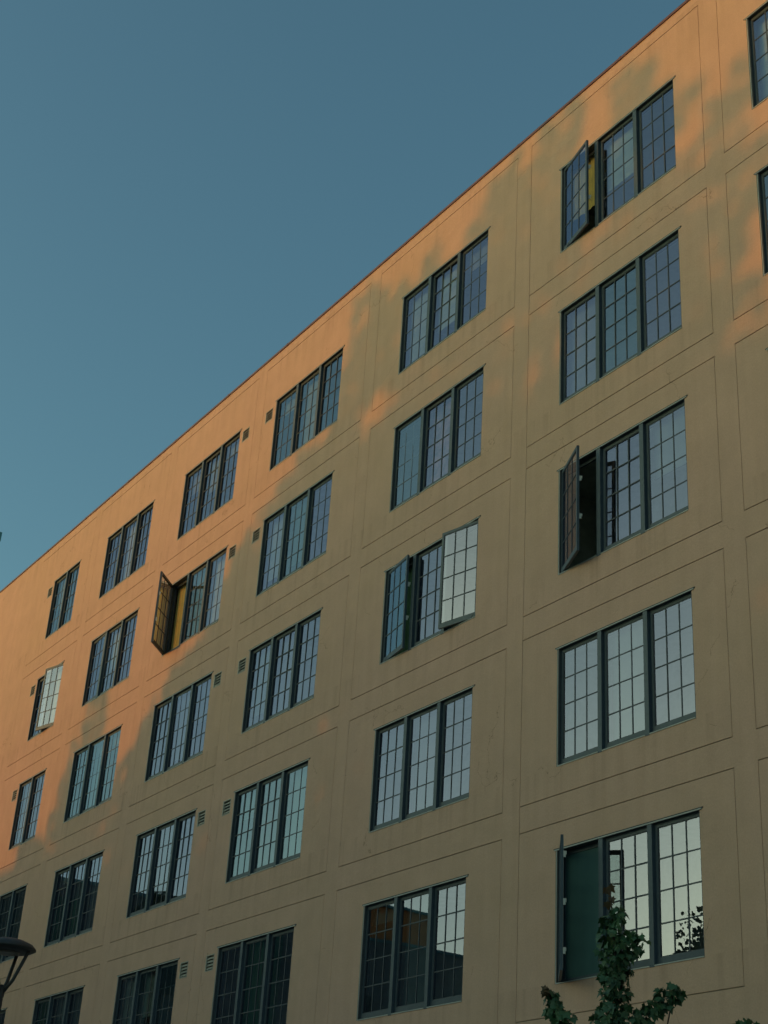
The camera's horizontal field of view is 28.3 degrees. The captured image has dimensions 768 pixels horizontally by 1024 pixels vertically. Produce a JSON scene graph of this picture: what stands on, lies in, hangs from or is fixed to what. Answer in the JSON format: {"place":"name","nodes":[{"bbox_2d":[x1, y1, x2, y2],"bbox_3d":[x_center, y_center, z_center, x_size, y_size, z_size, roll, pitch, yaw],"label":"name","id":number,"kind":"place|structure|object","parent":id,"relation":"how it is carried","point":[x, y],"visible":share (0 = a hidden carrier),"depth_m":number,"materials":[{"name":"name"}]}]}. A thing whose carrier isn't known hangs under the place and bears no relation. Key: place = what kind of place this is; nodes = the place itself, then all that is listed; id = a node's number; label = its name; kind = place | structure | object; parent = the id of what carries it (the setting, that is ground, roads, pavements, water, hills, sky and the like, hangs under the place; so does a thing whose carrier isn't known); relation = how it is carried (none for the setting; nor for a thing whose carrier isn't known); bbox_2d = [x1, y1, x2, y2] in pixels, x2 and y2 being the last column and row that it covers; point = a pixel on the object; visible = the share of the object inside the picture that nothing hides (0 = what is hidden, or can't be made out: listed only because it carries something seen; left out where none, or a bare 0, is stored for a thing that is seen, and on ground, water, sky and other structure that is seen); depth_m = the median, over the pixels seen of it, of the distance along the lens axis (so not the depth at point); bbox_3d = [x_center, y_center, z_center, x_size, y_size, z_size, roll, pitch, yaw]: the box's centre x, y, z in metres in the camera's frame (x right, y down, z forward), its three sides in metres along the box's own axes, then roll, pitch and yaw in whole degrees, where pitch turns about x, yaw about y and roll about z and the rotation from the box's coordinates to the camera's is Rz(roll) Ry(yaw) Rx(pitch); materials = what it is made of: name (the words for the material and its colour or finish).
{"place":"outdoors","nodes":[
{"label":"outdoors","id":0,"kind":"place"},
{"bbox_2d":[0,0,684,590],"label":"sky","id":1,"kind":"structure","parent":0,"point":[187,186],"materials":[{"name":"blue"}]},
{"bbox_2d":[540,883,759,1023],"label":"maple tree","id":2,"kind":"object","parent":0,"point":[618,961],"visible":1,"depth_m":16.28,"materials":[{"name":"green plant"}]},
{"label":"ground","id":3,"kind":"structure","parent":0,"visible":0},
{"bbox_2d":[0,0,767,1023],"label":"apartment building","id":4,"kind":"structure","parent":3,"relation":"on","point":[384,640],"depth_m":27.51,"materials":[{"name":"paint"},{"name":"stucco"},{"name":"metal"}]},
{"bbox_2d":[0,1008,6,1023],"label":"window","id":5,"kind":"structure","parent":4,"relation":"in","point":[3,1011],"depth_m":39.49,"materials":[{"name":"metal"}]},
{"bbox_2d":[0,883,27,963],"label":"window","id":6,"kind":"structure","parent":4,"relation":"in","point":[16,892],"depth_m":41.21,"materials":[{"name":"metal"}]},
{"bbox_2d":[8,768,46,850],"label":"window","id":7,"kind":"structure","parent":4,"relation":"in","point":[31,783],"depth_m":42.84,"materials":[{"name":"glass"}]},
{"bbox_2d":[27,660,64,741],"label":"window","id":8,"kind":"structure","parent":4,"relation":"in","point":[51,674],"depth_m":44.06,"materials":[{"name":"glass"}]},
{"bbox_2d":[31,985,84,1023],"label":"window","id":9,"kind":"structure","parent":4,"relation":"in","point":[65,998],"depth_m":36.58,"materials":[{"name":"metal"}]},
{"bbox_2d":[45,559,81,639],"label":"window","id":10,"kind":"structure","parent":4,"relation":"in","point":[67,579],"depth_m":45.75,"materials":[{"name":"glass"}]},
{"bbox_2d":[43,849,104,947],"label":"window","id":11,"kind":"structure","parent":4,"relation":"in","point":[85,866],"depth_m":37.81,"materials":[{"name":"metal"}]},
{"bbox_2d":[63,724,122,822],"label":"window","id":12,"kind":"structure","parent":4,"relation":"in","point":[102,744],"depth_m":39.41,"materials":[{"name":"glass"}]},
{"bbox_2d":[82,607,139,706],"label":"window","id":13,"kind":"structure","parent":4,"relation":"in","point":[119,630],"depth_m":40.89,"materials":[{"name":"glass"}]},
{"bbox_2d":[98,500,154,599],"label":"window","id":14,"kind":"structure","parent":4,"relation":"in","point":[133,545],"depth_m":42.33,"materials":[{"name":"glass"}]},
{"bbox_2d":[112,958,179,1023],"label":"window","id":15,"kind":"structure","parent":4,"relation":"in","point":[154,974],"depth_m":33.01,"materials":[{"name":"metal"}]},
{"bbox_2d":[126,808,197,918],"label":"window","id":16,"kind":"structure","parent":4,"relation":"in","point":[173,827],"depth_m":34.23,"materials":[{"name":"metal"}]},
{"bbox_2d":[144,671,213,782],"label":"window","id":17,"kind":"structure","parent":4,"relation":"in","point":[188,695],"depth_m":35.61,"materials":[{"name":"glass"}]},
{"bbox_2d":[151,545,227,656],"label":"window","id":18,"kind":"structure","parent":4,"relation":"in","point":[167,591],"depth_m":37.29,"materials":[{"name":"glass"}]},
{"bbox_2d":[177,429,241,540],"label":"window","id":19,"kind":"structure","parent":4,"relation":"in","point":[217,475],"depth_m":38.70,"materials":[{"name":"glass"}]},
{"bbox_2d":[210,924,295,1023],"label":"window","id":20,"kind":"structure","parent":4,"relation":"in","point":[263,950],"depth_m":29.19,"materials":[{"name":"metal"}]},
{"bbox_2d":[225,758,309,883],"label":"window","id":21,"kind":"structure","parent":4,"relation":"in","point":[254,793],"depth_m":30.37,"materials":[{"name":"glass"}]},
{"bbox_2d":[241,607,322,733],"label":"window","id":22,"kind":"structure","parent":4,"relation":"in","point":[291,637],"depth_m":32.19,"materials":[{"name":"glass"}]},
{"bbox_2d":[256,470,334,596],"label":"window","id":23,"kind":"structure","parent":4,"relation":"in","point":[303,524],"depth_m":33.67,"materials":[{"name":"glass"}]},
{"bbox_2d":[269,345,344,471],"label":"window","id":24,"kind":"structure","parent":4,"relation":"in","point":[313,414],"depth_m":35.04,"materials":[{"name":"glass"}]},
{"bbox_2d":[356,874,468,1020],"bbox_3d":[0.512,7.182,24.915,0.228,1.954,3.101,20,-31,-28],"label":"window","id":25,"kind":"structure","parent":4,"relation":"in","point":[419,990],"depth_m":25.08,"materials":[{"name":"metal"}]},
{"bbox_2d":[369,684,474,832],"bbox_3d":[0.700,4.341,26.376,0.228,1.954,3.101,20,-31,-28],"label":"window","id":26,"kind":"structure","parent":4,"relation":"in","point":[429,776],"depth_m":26.58,"materials":[{"name":"glass"}]},
{"bbox_2d":[379,515,480,664],"bbox_3d":[0.837,1.481,27.807,0.353,1.954,3.101,20,-31,-28],"label":"window","id":27,"kind":"structure","parent":4,"relation":"in","point":[406,576],"depth_m":28.11,"materials":[{"name":"glass"}]},
{"bbox_2d":[389,363,485,512],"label":"window","id":28,"kind":"structure","parent":4,"relation":"in","point":[445,427],"depth_m":29.47,"materials":[{"name":"glass"}]},
{"bbox_2d":[398,226,490,374],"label":"window","id":29,"kind":"structure","parent":4,"relation":"in","point":[451,292],"depth_m":31.05,"materials":[{"name":"glass"}]},
{"bbox_2d":[559,75,675,252],"bbox_3d":[4.087,-6.042,26.775,0.385,1.954,3.101,20,-31,-28],"label":"window","id":30,"kind":"structure","parent":4,"relation":"in","point":[625,153],"depth_m":27.11,"materials":[{"name":"glass"}]},
{"bbox_2d":[558,226,681,404],"bbox_3d":[3.964,-3.177,25.351,0.228,1.954,3.101,20,-31,-28],"label":"window","id":31,"kind":"structure","parent":4,"relation":"in","point":[588,328],"depth_m":25.81,"materials":[{"name":"glass"}]},
{"bbox_2d":[557,395,688,574],"bbox_3d":[3.640,-0.385,23.815,0.553,1.954,3.101,20,-31,-28],"label":"window","id":32,"kind":"structure","parent":4,"relation":"in","point":[668,424],"depth_m":23.79,"materials":[{"name":"metal"}]},
{"bbox_2d":[555,587,695,766],"bbox_3d":[3.587,2.505,22.431,0.228,1.954,3.101,20,-31,-28],"label":"window","id":33,"kind":"structure","parent":4,"relation":"in","point":[633,658],"depth_m":22.56,"materials":[{"name":"glass"}]},
{"bbox_2d":[553,806,704,983],"bbox_3d":[3.159,5.260,20.835,0.689,1.954,3.101,20,-31,-28],"label":"window","id":34,"kind":"structure","parent":4,"relation":"in","point":[583,868],"depth_m":21.44,"materials":[{"name":"metal"}]},
{"bbox_2d":[743,0,767,109],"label":"window","id":35,"kind":"structure","parent":4,"relation":"in","point":[761,12],"depth_m":24.42,"materials":[{"name":"glass"}]},
{"bbox_2d":[754,164,767,275],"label":"window","id":36,"kind":"structure","parent":4,"relation":"in","point":[761,175],"depth_m":22.98,"materials":[{"name":"metal"}]},
{"label":"road","id":37,"kind":"structure","parent":0,"visible":0},
{"bbox_2d":[0,937,35,1012],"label":"street lamp","id":38,"kind":"object","parent":37,"relation":"on","point":[11,946],"visible":1,"depth_m":20.71,"materials":[{"name":"grey"}]}
]}

